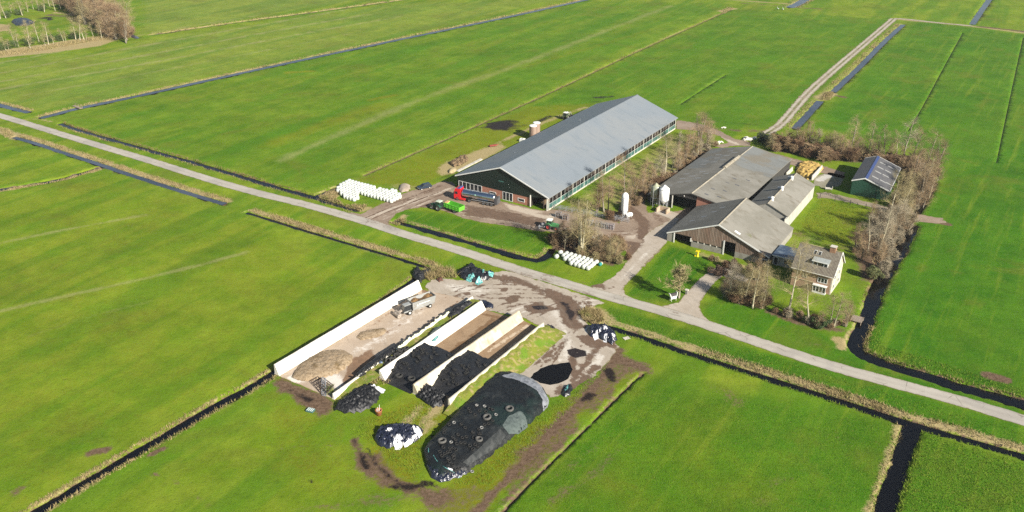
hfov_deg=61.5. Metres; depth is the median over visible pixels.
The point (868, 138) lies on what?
bare tree
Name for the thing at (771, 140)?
bare tree
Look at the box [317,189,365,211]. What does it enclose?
reeds
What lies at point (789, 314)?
bare shrub
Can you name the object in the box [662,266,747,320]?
driveway
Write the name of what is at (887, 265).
bare shrub
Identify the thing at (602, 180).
bare tree
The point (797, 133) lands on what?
bare tree
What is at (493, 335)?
pit wall
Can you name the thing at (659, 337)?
reeds
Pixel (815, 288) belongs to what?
window
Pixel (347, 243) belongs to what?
ditch water
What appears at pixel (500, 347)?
pit floor
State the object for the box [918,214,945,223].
path
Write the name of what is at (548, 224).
tractor
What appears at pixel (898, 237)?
bare shrub
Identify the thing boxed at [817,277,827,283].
window
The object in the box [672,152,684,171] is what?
bare tree
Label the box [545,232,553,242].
bare shrub
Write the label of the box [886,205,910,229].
bare tree
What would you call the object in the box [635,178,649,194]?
bare tree
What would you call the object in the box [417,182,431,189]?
parked car
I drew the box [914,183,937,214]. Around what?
ditch water
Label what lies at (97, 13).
bare tree
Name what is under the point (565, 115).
tractor
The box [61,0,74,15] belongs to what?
bare tree
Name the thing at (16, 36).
bare tree
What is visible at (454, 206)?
tipping trailer
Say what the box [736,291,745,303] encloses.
bare shrub
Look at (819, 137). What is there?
bare tree
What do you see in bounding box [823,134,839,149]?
bare tree
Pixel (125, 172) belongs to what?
ditch water
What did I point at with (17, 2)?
bare tree
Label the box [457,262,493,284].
tarp heap
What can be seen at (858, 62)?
reeds
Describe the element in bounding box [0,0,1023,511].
ground
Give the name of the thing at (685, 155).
bare tree
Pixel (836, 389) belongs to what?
reeds
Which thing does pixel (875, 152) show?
bare shrub
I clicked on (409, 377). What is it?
tyre
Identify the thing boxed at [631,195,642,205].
bare shrub
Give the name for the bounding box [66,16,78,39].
bare tree
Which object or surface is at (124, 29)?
bare tree
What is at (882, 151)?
bare tree
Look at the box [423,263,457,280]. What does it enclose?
reeds
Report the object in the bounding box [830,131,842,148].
bare tree
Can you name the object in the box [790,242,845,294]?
farmhouse
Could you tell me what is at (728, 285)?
bare tree
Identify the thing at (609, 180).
bare tree
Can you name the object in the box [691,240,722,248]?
window
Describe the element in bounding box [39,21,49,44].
bare tree
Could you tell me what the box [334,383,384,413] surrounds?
tarp heap
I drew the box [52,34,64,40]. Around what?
evergreen bush
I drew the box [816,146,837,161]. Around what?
bare shrub
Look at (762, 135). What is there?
evergreen bush
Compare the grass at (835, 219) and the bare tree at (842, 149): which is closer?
the grass at (835, 219)
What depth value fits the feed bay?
250.68 m
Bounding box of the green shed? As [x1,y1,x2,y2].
[850,156,900,200]
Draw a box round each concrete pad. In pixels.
[654,209,677,219]
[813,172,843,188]
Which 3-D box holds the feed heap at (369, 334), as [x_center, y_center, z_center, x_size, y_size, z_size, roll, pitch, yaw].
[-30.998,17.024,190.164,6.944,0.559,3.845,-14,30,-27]
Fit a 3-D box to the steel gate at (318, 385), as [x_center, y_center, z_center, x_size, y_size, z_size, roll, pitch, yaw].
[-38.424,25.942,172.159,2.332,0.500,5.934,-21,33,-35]
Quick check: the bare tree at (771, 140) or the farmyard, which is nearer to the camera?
the farmyard
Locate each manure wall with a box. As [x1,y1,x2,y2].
[786,167,792,174]
[811,165,822,180]
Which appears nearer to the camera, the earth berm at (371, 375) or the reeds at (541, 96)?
the earth berm at (371, 375)
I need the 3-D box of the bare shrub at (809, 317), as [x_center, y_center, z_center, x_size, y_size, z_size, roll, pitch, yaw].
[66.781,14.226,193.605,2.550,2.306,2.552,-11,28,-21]
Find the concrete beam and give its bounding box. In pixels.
[456,158,482,171]
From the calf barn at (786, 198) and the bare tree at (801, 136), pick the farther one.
the bare tree at (801, 136)
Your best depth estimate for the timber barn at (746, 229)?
227.95 m
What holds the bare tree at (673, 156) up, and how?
on the ground at (132, 310)
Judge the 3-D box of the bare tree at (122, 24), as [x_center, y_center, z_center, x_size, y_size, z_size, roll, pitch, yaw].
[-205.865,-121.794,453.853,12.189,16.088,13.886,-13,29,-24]
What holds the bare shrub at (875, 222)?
on the ground at (132, 310)
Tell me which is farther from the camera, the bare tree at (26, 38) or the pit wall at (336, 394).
the bare tree at (26, 38)
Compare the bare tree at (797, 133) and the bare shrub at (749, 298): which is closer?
the bare shrub at (749, 298)
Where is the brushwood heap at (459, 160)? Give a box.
[449,154,468,166]
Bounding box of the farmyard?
[349,181,692,266]
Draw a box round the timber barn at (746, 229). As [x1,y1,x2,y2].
[667,198,793,264]
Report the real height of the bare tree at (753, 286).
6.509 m
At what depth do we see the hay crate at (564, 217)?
245.23 m
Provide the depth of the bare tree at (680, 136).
291.77 m
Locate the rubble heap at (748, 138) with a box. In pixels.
[743,136,756,140]
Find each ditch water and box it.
[0,103,31,112]
[0,168,98,190]
[13,137,225,204]
[31,278,415,511]
[38,0,585,118]
[58,123,358,211]
[161,5,366,33]
[245,212,429,268]
[396,221,554,262]
[601,323,1023,460]
[787,0,808,7]
[793,101,822,128]
[831,24,904,91]
[847,225,1023,408]
[874,425,920,511]
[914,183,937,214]
[969,0,991,24]
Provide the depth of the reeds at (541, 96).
359.55 m
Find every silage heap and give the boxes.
[381,342,455,393]
[432,350,493,396]
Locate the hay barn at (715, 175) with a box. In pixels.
[647,146,790,208]
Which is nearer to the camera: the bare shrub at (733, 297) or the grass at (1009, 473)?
the grass at (1009, 473)
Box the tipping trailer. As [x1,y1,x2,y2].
[444,200,464,212]
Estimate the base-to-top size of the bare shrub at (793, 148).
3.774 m
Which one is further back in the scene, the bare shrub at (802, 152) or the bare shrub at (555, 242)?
the bare shrub at (802, 152)
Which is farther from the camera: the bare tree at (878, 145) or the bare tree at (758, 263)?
the bare tree at (878, 145)
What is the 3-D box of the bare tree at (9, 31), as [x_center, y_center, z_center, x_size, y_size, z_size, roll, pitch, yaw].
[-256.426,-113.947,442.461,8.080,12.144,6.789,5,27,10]
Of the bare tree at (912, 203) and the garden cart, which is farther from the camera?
the bare tree at (912, 203)
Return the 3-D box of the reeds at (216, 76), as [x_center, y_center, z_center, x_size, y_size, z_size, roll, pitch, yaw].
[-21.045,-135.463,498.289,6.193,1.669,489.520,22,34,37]
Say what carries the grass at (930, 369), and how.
on the ground at (132, 310)
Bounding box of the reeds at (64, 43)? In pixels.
[0,35,129,55]
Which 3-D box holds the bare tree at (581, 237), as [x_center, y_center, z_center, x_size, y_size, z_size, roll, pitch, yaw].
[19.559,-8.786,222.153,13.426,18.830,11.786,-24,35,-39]
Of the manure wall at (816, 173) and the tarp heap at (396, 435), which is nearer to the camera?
the tarp heap at (396, 435)
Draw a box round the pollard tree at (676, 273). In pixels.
[658,261,691,298]
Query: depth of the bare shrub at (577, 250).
223.69 m
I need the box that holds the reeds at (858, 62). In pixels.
[827,23,899,88]
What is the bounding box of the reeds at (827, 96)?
[820,91,833,99]
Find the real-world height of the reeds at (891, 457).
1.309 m
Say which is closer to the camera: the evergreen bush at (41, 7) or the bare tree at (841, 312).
the bare tree at (841, 312)
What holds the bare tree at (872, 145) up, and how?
on the ground at (132, 310)
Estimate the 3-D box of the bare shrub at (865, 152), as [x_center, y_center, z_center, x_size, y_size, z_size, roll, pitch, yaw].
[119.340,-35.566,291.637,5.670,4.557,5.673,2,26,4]
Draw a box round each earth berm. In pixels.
[335,299,479,400]
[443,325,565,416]
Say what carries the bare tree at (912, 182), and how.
on the ground at (132, 310)
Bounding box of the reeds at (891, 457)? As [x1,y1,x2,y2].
[867,423,899,511]
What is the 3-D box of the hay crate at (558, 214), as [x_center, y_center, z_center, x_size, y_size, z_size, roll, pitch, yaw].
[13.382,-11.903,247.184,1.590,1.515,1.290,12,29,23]
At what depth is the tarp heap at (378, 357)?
179.09 m
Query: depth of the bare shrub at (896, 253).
221.03 m
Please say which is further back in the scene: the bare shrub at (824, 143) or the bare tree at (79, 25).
the bare tree at (79, 25)
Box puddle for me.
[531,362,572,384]
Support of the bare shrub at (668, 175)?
on the ground at (132, 310)
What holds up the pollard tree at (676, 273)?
on the ground at (132, 310)
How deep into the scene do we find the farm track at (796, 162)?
280.73 m
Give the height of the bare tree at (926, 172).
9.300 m
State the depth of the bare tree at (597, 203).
248.00 m
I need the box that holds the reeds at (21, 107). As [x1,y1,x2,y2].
[0,101,33,110]
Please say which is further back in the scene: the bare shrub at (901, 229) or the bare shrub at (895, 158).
the bare shrub at (895, 158)
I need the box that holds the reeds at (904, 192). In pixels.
[871,168,940,277]
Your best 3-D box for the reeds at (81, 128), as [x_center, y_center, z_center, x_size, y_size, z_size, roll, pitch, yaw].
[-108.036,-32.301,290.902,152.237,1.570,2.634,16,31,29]
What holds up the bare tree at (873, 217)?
on the ground at (132, 310)
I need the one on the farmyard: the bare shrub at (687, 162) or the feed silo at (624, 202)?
the feed silo at (624, 202)
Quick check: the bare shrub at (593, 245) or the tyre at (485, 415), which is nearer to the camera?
the tyre at (485, 415)
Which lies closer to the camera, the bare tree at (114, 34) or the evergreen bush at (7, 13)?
the bare tree at (114, 34)
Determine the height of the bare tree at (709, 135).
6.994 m
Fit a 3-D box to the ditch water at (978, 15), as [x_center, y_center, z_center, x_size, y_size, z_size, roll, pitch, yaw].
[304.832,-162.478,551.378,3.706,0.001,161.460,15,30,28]
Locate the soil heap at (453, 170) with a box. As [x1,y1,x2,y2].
[448,167,456,172]
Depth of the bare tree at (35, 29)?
450.11 m
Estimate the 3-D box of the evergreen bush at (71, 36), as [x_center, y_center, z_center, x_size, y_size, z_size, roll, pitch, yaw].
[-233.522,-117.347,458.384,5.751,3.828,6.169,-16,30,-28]
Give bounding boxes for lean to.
[772,245,796,268]
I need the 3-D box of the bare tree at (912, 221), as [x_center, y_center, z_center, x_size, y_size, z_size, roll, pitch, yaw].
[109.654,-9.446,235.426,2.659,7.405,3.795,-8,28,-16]
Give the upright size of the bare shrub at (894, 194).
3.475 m
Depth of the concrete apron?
223.46 m
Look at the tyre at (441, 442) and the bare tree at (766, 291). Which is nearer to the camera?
the tyre at (441, 442)
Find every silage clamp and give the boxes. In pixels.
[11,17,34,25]
[423,371,548,477]
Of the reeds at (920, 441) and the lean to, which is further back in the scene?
the lean to
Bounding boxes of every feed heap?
[292,349,352,380]
[357,328,386,339]
[796,160,823,179]
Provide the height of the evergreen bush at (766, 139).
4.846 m
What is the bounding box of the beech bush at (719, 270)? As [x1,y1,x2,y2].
[707,264,728,275]
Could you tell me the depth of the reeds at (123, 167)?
285.16 m
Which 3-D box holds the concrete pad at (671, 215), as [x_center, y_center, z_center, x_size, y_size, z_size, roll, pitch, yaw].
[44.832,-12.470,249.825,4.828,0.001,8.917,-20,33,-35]
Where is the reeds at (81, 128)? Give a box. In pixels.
[63,121,359,209]
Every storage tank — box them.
[529,124,536,137]
[533,121,539,132]
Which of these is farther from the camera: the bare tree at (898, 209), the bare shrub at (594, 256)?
the bare tree at (898, 209)
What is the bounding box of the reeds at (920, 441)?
[894,430,926,511]
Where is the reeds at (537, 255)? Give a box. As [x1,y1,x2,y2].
[399,218,547,257]
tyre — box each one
[395,373,402,377]
[408,376,414,380]
[437,437,446,443]
[475,436,482,441]
[483,413,490,420]
[505,405,513,411]
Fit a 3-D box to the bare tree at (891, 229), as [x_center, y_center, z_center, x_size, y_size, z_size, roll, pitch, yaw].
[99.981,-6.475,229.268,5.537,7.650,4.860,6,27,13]
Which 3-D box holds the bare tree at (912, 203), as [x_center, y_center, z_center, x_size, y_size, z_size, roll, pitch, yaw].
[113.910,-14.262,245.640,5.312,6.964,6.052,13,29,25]
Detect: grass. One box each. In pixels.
[352,403,431,477]
[455,368,604,484]
[517,386,897,511]
[609,313,1022,448]
[622,246,708,301]
[803,200,865,246]
[864,321,1023,398]
[897,435,1023,511]
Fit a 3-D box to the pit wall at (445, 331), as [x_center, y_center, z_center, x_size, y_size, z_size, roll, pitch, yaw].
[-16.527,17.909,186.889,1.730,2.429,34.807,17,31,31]
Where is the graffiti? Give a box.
[429,326,440,341]
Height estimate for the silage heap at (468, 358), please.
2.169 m
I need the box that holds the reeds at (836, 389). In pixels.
[697,346,1021,451]
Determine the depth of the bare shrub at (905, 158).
280.60 m
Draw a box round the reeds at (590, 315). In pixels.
[578,304,605,323]
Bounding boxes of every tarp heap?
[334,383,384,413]
[357,342,401,374]
[374,422,422,449]
[412,266,430,282]
[416,383,445,407]
[426,464,466,481]
[448,300,471,317]
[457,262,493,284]
[479,299,493,307]
[561,384,572,396]
[586,323,616,344]
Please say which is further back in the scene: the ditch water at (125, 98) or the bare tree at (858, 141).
the ditch water at (125, 98)
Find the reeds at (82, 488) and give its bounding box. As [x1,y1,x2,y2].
[44,366,295,511]
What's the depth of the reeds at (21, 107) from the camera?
346.84 m
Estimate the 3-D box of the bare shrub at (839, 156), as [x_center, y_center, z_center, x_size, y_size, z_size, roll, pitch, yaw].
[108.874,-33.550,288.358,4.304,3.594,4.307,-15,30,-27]
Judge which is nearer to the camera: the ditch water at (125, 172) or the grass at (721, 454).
the grass at (721, 454)
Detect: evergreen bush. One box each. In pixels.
[2,11,11,17]
[4,40,18,47]
[22,37,35,44]
[35,4,45,9]
[43,34,52,41]
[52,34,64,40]
[68,32,78,38]
[757,132,769,141]
[761,132,779,145]
[810,316,832,328]
[865,265,884,279]
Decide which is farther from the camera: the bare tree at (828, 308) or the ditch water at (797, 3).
the ditch water at (797, 3)
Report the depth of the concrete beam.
284.99 m
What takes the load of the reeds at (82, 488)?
on the ground at (132, 310)
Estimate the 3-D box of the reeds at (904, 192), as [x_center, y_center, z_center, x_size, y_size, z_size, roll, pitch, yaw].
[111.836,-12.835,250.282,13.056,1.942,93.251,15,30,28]
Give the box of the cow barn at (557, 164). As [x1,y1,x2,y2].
[455,94,677,210]
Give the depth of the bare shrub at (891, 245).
227.20 m
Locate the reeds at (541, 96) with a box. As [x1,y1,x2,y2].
[363,11,723,174]
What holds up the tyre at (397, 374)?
on the silage heap at (417, 371)
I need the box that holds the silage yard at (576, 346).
[425,271,618,396]
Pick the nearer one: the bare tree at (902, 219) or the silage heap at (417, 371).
the silage heap at (417, 371)
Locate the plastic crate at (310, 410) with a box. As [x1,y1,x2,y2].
[306,407,314,412]
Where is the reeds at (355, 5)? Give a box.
[152,0,396,33]
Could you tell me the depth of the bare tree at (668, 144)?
273.30 m
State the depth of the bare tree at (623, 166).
257.27 m
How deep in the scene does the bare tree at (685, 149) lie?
287.16 m
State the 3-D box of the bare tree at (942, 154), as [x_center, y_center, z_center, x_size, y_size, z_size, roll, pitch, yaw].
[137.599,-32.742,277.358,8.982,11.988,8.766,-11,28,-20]
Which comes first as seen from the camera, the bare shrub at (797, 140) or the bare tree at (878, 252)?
the bare tree at (878, 252)
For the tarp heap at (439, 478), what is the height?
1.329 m
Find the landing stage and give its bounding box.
[850,315,863,325]
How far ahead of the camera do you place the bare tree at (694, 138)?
291.46 m
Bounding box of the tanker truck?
[453,186,499,205]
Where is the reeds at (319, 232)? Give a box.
[248,207,437,265]
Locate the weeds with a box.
[326,383,335,395]
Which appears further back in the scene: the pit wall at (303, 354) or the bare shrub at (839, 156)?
the bare shrub at (839, 156)
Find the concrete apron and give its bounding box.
[592,217,679,297]
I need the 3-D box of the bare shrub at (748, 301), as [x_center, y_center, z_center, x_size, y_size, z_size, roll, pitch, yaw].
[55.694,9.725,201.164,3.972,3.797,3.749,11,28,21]
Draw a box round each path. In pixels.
[816,192,887,209]
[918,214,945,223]
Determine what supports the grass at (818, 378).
on the ground at (132, 310)
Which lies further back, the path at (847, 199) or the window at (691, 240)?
the path at (847, 199)
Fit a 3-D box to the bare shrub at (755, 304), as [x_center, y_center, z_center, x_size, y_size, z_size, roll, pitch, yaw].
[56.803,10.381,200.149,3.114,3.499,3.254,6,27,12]
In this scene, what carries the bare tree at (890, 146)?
on the ground at (132, 310)
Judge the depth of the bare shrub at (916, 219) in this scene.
242.43 m
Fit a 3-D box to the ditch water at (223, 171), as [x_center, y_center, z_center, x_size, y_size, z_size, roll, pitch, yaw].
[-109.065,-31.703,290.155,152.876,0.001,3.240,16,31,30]
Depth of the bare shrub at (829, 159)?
286.92 m
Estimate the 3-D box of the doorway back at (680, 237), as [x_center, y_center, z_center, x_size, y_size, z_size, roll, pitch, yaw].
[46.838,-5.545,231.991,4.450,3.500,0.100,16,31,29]
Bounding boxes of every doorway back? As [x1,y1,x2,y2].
[676,196,696,208]
[677,234,690,241]
[728,242,735,251]
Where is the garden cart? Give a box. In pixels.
[669,291,677,301]
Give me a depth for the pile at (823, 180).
272.73 m
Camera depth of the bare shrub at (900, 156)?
281.03 m
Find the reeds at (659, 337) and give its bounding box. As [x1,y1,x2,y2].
[606,321,726,360]
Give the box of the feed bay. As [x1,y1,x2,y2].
[656,205,669,213]
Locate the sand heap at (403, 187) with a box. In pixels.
[399,183,409,192]
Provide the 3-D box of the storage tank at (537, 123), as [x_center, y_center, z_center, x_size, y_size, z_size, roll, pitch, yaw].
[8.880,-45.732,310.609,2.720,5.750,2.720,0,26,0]
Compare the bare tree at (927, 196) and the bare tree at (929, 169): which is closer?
the bare tree at (927, 196)
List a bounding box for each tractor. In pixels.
[429,199,443,210]
[538,218,558,230]
[562,111,572,118]
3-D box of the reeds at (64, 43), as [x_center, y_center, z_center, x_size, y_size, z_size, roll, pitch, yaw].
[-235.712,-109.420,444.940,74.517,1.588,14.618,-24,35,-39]
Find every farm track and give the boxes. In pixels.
[676,120,750,147]
[762,18,896,134]
[774,153,844,177]
[894,18,972,25]
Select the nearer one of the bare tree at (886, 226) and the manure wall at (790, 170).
the bare tree at (886, 226)
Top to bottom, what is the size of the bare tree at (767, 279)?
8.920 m
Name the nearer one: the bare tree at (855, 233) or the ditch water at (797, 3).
the bare tree at (855, 233)
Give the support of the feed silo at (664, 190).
on the concrete pad at (671, 215)
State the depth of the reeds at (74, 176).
272.40 m
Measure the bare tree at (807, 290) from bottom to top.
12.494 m
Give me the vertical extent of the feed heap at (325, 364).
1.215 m
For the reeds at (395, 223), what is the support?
on the ground at (132, 310)
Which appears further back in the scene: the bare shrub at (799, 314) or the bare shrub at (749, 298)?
the bare shrub at (749, 298)
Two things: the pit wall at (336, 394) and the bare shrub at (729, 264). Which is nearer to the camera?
the pit wall at (336, 394)
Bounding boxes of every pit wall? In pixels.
[274,280,421,375]
[332,296,472,399]
[379,301,485,379]
[413,310,523,394]
[448,322,543,405]
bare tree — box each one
[4,24,22,45]
[12,30,19,45]
[15,1,24,15]
[22,20,35,44]
[22,31,33,48]
[27,19,42,41]
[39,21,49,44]
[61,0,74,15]
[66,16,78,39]
[70,15,86,40]
[74,0,88,24]
[74,18,87,39]
[83,5,93,26]
[88,7,102,33]
[89,6,104,20]
[94,8,112,35]
[98,7,123,38]
[103,3,134,34]
[103,15,120,39]
[110,16,135,40]
[111,11,133,37]
[115,17,134,43]
[118,0,138,20]
[554,222,563,243]
[559,190,603,254]
[560,219,567,235]
[568,223,581,246]
[576,212,595,239]
[588,185,606,211]
[591,170,614,211]
[594,221,602,247]
[594,236,612,259]
[600,235,624,259]
[603,174,617,209]
[608,152,637,192]
[621,178,633,192]
[625,168,643,195]
[627,184,636,200]
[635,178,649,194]
[637,171,647,187]
[638,157,650,180]
[644,161,658,183]
[646,132,682,174]
[652,155,661,173]
[658,158,669,173]
[670,143,680,170]
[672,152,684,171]
[675,130,684,154]
[677,140,692,160]
[680,141,691,159]
[682,110,712,143]
[684,128,695,157]
[688,126,702,150]
[702,119,717,142]
[705,136,715,146]
[706,129,712,141]
[721,281,730,297]
[723,263,742,297]
[726,258,741,278]
[728,261,761,304]
[735,270,751,303]
[739,266,773,308]
[744,280,759,297]
[749,252,764,279]
[750,279,770,302]
[757,260,776,291]
[760,281,772,307]
[767,133,777,148]
[768,235,820,307]
[784,125,796,138]
[791,125,802,144]
[791,273,826,324]
[796,128,806,150]
[803,119,820,143]
[812,128,823,143]
[813,128,826,142]
[815,311,827,327]
[820,292,842,319]
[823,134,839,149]
[823,292,857,326]
[824,130,838,147]
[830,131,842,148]
[831,132,850,152]
[834,140,850,159]
[836,300,857,326]
[841,115,863,145]
[849,223,864,246]
[852,132,865,149]
[854,139,865,157]
[854,228,873,260]
[856,212,881,253]
[863,119,880,155]
[866,139,876,153]
[866,201,881,227]
[868,131,886,153]
[868,204,898,244]
[868,234,889,264]
[874,233,892,256]
[876,145,885,153]
[876,205,896,234]
[877,244,886,261]
[878,169,910,213]
[879,123,893,153]
[880,223,899,237]
[882,223,902,246]
[883,199,911,226]
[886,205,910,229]
[887,137,897,153]
[888,129,907,153]
[891,179,918,208]
[893,115,921,153]
[894,198,915,224]
[897,153,929,184]
[901,125,929,152]
[901,168,922,199]
[902,196,919,213]
[907,211,918,227]
[908,143,930,162]
[909,189,925,205]
[914,162,939,197]
[915,159,938,181]
[917,146,939,175]
[919,162,931,184]
[920,128,943,160]
[921,183,936,207]
[926,172,938,197]
[929,139,951,165]
[935,166,945,180]
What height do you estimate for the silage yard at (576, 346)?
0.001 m
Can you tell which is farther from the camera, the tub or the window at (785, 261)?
the window at (785, 261)
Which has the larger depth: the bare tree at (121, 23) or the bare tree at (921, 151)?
the bare tree at (121, 23)
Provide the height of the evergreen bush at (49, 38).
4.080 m
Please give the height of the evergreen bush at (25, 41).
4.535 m
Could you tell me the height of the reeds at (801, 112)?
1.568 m
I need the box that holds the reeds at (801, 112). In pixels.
[787,99,814,126]
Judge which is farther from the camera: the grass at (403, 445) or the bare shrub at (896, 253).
the bare shrub at (896, 253)
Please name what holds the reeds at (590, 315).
on the ground at (132, 310)
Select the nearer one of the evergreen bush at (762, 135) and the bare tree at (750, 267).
the bare tree at (750, 267)
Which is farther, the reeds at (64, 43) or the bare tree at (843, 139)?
the reeds at (64, 43)
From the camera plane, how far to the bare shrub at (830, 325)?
191.32 m
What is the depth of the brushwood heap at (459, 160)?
286.91 m
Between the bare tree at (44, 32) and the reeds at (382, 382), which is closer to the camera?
the reeds at (382, 382)
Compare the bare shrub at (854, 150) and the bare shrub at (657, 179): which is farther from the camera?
the bare shrub at (854, 150)
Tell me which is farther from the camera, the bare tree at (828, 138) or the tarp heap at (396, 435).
the bare tree at (828, 138)
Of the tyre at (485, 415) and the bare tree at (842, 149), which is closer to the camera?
the tyre at (485, 415)
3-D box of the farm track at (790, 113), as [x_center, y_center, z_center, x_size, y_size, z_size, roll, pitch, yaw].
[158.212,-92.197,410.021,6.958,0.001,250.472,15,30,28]
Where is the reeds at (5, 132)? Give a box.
[0,127,16,137]
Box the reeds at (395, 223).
[389,217,404,225]
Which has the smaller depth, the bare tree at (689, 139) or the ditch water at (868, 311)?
the ditch water at (868, 311)
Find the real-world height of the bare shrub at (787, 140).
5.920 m
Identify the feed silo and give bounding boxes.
[620,192,628,218]
[650,183,660,207]
[659,185,669,206]
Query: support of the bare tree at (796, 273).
on the ground at (132, 310)
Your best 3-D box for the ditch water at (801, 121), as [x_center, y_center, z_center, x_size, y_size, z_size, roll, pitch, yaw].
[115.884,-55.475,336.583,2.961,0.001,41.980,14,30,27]
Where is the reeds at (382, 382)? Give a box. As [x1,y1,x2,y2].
[371,376,391,384]
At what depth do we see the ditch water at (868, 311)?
185.32 m
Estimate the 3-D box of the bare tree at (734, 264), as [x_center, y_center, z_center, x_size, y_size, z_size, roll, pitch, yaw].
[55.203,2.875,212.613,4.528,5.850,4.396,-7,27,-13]
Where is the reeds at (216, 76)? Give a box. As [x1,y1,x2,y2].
[38,0,576,116]
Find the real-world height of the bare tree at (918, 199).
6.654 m
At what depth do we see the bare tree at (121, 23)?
450.93 m
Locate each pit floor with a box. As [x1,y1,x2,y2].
[280,290,465,397]
[412,310,508,392]
[442,321,535,406]
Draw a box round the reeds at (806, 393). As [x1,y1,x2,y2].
[617,331,1019,459]
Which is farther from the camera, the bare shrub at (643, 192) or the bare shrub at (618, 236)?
the bare shrub at (643, 192)
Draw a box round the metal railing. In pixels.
[553,204,629,221]
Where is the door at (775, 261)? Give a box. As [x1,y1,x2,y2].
[773,257,778,264]
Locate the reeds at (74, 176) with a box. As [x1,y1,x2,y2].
[2,168,101,190]
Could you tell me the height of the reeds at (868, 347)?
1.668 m
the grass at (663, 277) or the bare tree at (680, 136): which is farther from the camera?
the bare tree at (680, 136)
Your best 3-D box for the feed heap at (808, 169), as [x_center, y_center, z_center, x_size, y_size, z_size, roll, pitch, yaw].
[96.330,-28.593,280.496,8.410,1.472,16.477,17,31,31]
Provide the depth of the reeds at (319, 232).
238.02 m
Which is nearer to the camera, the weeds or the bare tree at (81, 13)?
the weeds
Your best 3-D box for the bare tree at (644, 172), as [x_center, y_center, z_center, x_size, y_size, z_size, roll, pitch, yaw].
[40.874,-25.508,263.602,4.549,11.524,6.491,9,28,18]
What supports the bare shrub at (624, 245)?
on the ground at (132, 310)
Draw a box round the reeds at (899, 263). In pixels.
[874,227,920,323]
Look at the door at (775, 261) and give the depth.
219.60 m
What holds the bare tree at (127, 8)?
on the ground at (132, 310)
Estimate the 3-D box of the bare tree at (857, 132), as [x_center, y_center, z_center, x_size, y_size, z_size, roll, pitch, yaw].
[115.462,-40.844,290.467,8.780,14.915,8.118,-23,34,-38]
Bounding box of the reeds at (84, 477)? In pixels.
[20,275,411,511]
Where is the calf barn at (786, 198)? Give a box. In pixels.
[752,173,814,224]
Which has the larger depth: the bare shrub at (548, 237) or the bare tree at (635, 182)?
the bare tree at (635, 182)
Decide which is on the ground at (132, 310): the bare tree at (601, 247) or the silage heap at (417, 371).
the bare tree at (601, 247)
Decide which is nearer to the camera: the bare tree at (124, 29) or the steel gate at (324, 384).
the steel gate at (324, 384)
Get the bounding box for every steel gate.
[311,376,329,394]
[316,378,333,392]
[322,377,325,395]
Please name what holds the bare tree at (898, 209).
on the ground at (132, 310)
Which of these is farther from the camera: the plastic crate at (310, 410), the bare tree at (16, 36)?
the bare tree at (16, 36)
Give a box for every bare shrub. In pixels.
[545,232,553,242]
[549,229,561,241]
[550,230,561,242]
[551,238,558,245]
[559,230,570,243]
[567,233,577,247]
[574,245,586,254]
[587,247,601,257]
[589,238,599,248]
[589,252,602,261]
[598,247,606,260]
[603,209,614,219]
[605,254,613,262]
[610,233,624,244]
[611,241,621,253]
[613,254,623,264]
[616,237,630,251]
[624,251,631,260]
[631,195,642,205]
[637,190,646,199]
[653,177,660,183]
[659,175,666,183]
[664,172,670,179]
[683,159,690,166]
[690,151,697,157]
[723,260,730,268]
[727,259,740,269]
[727,289,739,302]
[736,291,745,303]
[741,293,752,304]
[743,291,755,304]
[750,294,759,306]
[754,295,767,309]
[765,295,773,305]
[768,132,783,147]
[771,142,781,151]
[778,133,794,151]
[783,310,793,317]
[789,144,801,152]
[790,135,805,148]
[795,310,804,319]
[797,139,806,149]
[800,147,806,156]
[803,141,816,156]
[803,147,813,157]
[804,315,813,322]
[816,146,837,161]
[820,139,829,147]
[824,148,838,161]
[827,322,834,328]
[833,151,842,160]
[841,147,860,161]
[846,149,861,161]
[859,146,869,156]
[867,149,880,156]
[871,217,882,227]
[876,260,893,270]
[882,270,889,278]
[883,155,897,165]
[884,249,897,259]
[885,237,896,248]
[889,190,900,199]
[890,195,899,204]
[891,248,902,260]
[892,153,899,164]
[893,230,905,244]
[895,154,907,166]
[895,225,905,234]
[898,155,913,168]
[904,220,914,228]
[905,229,912,234]
[906,163,918,172]
[909,213,920,222]
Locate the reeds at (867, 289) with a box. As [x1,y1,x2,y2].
[859,225,903,314]
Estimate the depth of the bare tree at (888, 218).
234.59 m
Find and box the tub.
[375,405,381,415]
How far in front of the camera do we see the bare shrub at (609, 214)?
244.73 m
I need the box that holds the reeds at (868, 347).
[862,325,1020,397]
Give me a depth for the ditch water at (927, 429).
168.19 m
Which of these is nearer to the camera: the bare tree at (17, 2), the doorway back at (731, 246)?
the doorway back at (731, 246)
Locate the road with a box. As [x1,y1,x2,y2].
[0,113,1023,425]
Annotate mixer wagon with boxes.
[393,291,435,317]
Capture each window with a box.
[459,180,481,190]
[503,191,512,201]
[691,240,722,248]
[783,259,791,265]
[812,285,825,293]
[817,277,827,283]
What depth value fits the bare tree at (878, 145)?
287.83 m
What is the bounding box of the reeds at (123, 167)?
[17,134,229,201]
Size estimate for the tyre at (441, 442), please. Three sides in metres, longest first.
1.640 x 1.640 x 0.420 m
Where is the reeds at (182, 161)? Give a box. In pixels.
[57,124,347,210]

